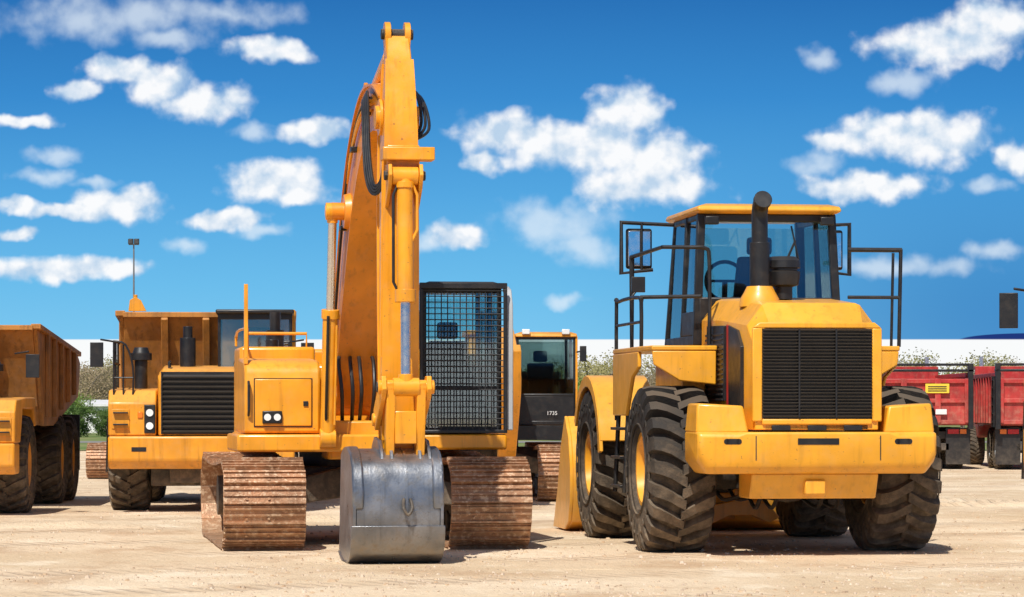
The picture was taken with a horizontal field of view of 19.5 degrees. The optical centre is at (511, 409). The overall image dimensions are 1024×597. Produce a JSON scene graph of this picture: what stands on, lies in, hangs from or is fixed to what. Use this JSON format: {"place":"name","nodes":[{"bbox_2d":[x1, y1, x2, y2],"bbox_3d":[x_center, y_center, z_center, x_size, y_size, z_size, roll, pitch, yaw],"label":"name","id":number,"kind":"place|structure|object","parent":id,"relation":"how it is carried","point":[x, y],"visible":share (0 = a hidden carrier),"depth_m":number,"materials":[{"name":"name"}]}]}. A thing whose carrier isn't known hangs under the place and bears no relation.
{"place":"outdoors","nodes":[
{"label":"outdoors","id":0,"kind":"place"},
{"bbox_2d":[0,450,1023,596],"bbox_3d":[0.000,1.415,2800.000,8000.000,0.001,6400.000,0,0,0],"label":"ground","id":1,"kind":"structure","parent":0,"point":[190,546],"depth_m":27.61,"materials":[{"name":"beige gravel"}]},
{"bbox_2d":[0,324,80,512],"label":"articulated dump truck","id":2,"kind":"object","parent":1,"relation":"on","point":[39,428],"visible":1,"depth_m":42.55,"materials":[{"name":"yellow paint"}]},
{"bbox_2d":[86,442,107,478],"bbox_3d":[-7.450,0.448,62.002,2.410,1.986,2.902,0,0,0],"label":"bulldozer","id":3,"kind":"object","parent":1,"relation":"on","point":[95,460],"visible":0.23,"depth_m":60.63,"materials":[{"name":"metal"}]},
{"bbox_2d":[128,239,138,311],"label":"street lamp","id":4,"kind":"object","parent":1,"relation":"on","point":[130,241],"visible":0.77,"depth_m":91.98,"materials":[{"name":"grey metal"}]},
{"bbox_2d":[90,295,313,509],"bbox_3d":[-4.572,-0.118,44.987,3.080,3.094,8.401,0,0,-5],"label":"articulated dump truck","id":5,"kind":"object","parent":1,"relation":"on","point":[170,419],"visible":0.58,"depth_m":41.28,"materials":[{"name":"yellow paint"}]},
{"bbox_2d":[201,22,532,562],"bbox_3d":[-1.522,-1.094,31.057,3.109,5.052,8.107,0,0,-9],"label":"excavator","id":6,"kind":"object","parent":1,"relation":"on","point":[370,409],"visible":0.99,"depth_m":30.04,"materials":[{"name":"metal"}]},
{"bbox_2d":[426,327,585,500],"bbox_3d":[-0.386,0.076,46.722,3.037,2.722,7.998,0,0,-3],"label":"excavator","id":7,"kind":"object","parent":1,"relation":"on","point":[544,399],"visible":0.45,"depth_m":46.39,"materials":[{"name":"metal"}]},
{"bbox_2d":[553,191,941,551],"bbox_3d":[2.417,-0.352,32.119,2.936,3.562,7.525,0,0,-8],"label":"wheel loader","id":8,"kind":"object","parent":1,"relation":"on","point":[767,401],"visible":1,"depth_m":29.39,"materials":[{"name":"yellow paint"}]},
{"bbox_2d":[885,357,973,468],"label":"dump truck","id":9,"kind":"object","parent":1,"relation":"on","point":[951,396],"visible":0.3,"depth_m":70.32,"materials":[{"name":"red paint"}]},
{"bbox_2d":[968,357,1023,468],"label":"dump truck","id":10,"kind":"object","parent":1,"relation":"on","point":[998,403],"visible":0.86,"depth_m":70.06,"materials":[{"name":"red paint"}]},
{"bbox_2d":[999,287,1023,478],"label":"articulated dump truck","id":11,"kind":"object","parent":1,"relation":"on","point":[1008,310],"visible":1,"depth_m":33.28,"materials":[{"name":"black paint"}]},
{"bbox_2d":[0,498,1023,569],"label":"soil ridge","id":12,"kind":"structure","parent":0,"point":[961,502],"depth_m":37.64,"materials":[{"name":"beige soil"}]},
{"bbox_2d":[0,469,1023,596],"bbox_3d":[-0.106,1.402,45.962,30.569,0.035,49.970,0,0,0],"label":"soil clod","id":13,"kind":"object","parent":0,"point":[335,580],"visible":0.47,"depth_m":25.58,"materials":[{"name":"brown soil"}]},
{"bbox_2d":[0,0,1023,380],"label":"sky","id":14,"kind":"structure","parent":0,"point":[212,135],"materials":[{"name":"blue"}]},
{"bbox_2d":[80,425,986,449],"bbox_3d":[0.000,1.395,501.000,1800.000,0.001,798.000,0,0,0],"label":"grass","id":15,"kind":"structure","parent":0,"point":[91,437],"depth_m":138.57,"materials":[{"name":"green plant"}]},
{"bbox_2d":[64,402,94,436],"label":"shrub","id":16,"kind":"object","parent":15,"relation":"on","point":[81,411],"visible":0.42,"depth_m":149.97,"materials":[{"name":"green plant"}]},
{"bbox_2d":[66,392,95,417],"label":"bush","id":17,"kind":"object","parent":15,"relation":"on","point":[77,403],"visible":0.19,"depth_m":164.82,"materials":[{"name":"green plant"}]},
{"bbox_2d":[68,400,107,432],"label":"warehouse","id":18,"kind":"structure","parent":15,"relation":"on","point":[101,404],"depth_m":176.00,"materials":[{"name":"white paint"}]},
{"bbox_2d":[78,359,112,399],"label":"tree","id":19,"kind":"object","parent":15,"relation":"on","point":[90,383],"visible":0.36,"depth_m":190.76,"materials":[{"name":"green plant"}]},
{"bbox_2d":[79,357,112,399],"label":"tree","id":20,"kind":"object","parent":15,"relation":"on","point":[98,379],"visible":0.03,"depth_m":199.89,"materials":[{"name":"green plant"}]},
{"bbox_2d":[81,363,112,399],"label":"tree","id":21,"kind":"object","parent":15,"relation":"on","point":[95,388],"visible":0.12,"depth_m":195.69,"materials":[{"name":"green plant"}]},
{"bbox_2d":[81,354,112,370],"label":"tree","id":22,"kind":"object","parent":15,"relation":"on","point":[107,362],"visible":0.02,"depth_m":215.87,"materials":[{"name":"green plant"}]},
{"bbox_2d":[90,406,107,435],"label":"shrub","id":23,"kind":"object","parent":15,"relation":"on","point":[96,412],"visible":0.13,"depth_m":157.82,"materials":[{"name":"green plant"}]},
{"bbox_2d":[91,411,107,436],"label":"shrub","id":24,"kind":"object","parent":15,"relation":"on","point":[103,417],"visible":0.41,"depth_m":151.96,"materials":[{"name":"green plant"}]},
{"bbox_2d":[521,354,563,375],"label":"tree","id":25,"kind":"object","parent":15,"relation":"on","point":[556,365],"visible":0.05,"depth_m":240.19,"materials":[{"name":"green plant"}]},
{"bbox_2d":[554,354,612,381],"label":"bush","id":26,"kind":"object","parent":15,"relation":"on","point":[581,376],"visible":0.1,"depth_m":192.57,"materials":[{"name":"green plant"}]},
{"bbox_2d":[563,347,641,382],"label":"bush","id":27,"kind":"object","parent":15,"relation":"on","point":[596,365],"visible":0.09,"depth_m":230.46,"materials":[{"name":"green plant"}]},
{"bbox_2d":[639,354,655,384],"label":"tree","id":28,"kind":"object","parent":15,"relation":"on","point":[648,366],"visible":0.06,"depth_m":236.18,"materials":[{"name":"green plant"}]},
{"bbox_2d":[639,367,655,384],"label":"tree","id":29,"kind":"object","parent":15,"relation":"on","point":[648,373],"visible":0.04,"depth_m":230.94,"materials":[{"name":"green plant"}]},
{"bbox_2d":[644,372,655,385],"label":"tree","id":30,"kind":"object","parent":15,"relation":"on","point":[651,381],"visible":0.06,"depth_m":206.72,"materials":[{"name":"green plant"}]},
{"bbox_2d":[896,347,941,373],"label":"tree","id":31,"kind":"object","parent":15,"relation":"on","point":[911,360],"visible":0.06,"depth_m":230.63,"materials":[{"name":"green plant"}]},
{"bbox_2d":[929,347,1011,427],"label":"bush","id":32,"kind":"object","parent":15,"relation":"on","point":[991,361],"visible":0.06,"depth_m":221.72,"materials":[{"name":"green plant"}]},
{"bbox_2d":[947,355,1022,373],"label":"tree","id":33,"kind":"object","parent":15,"relation":"on","point":[997,361],"depth_m":203.47,"materials":[{"name":"green plant"}]},
{"bbox_2d":[80,441,986,442],"bbox_3d":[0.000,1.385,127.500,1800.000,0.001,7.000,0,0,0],"label":"road","id":34,"kind":"structure","parent":0,"point":[518,441],"depth_m":129.00,"materials":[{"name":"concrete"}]}
]}

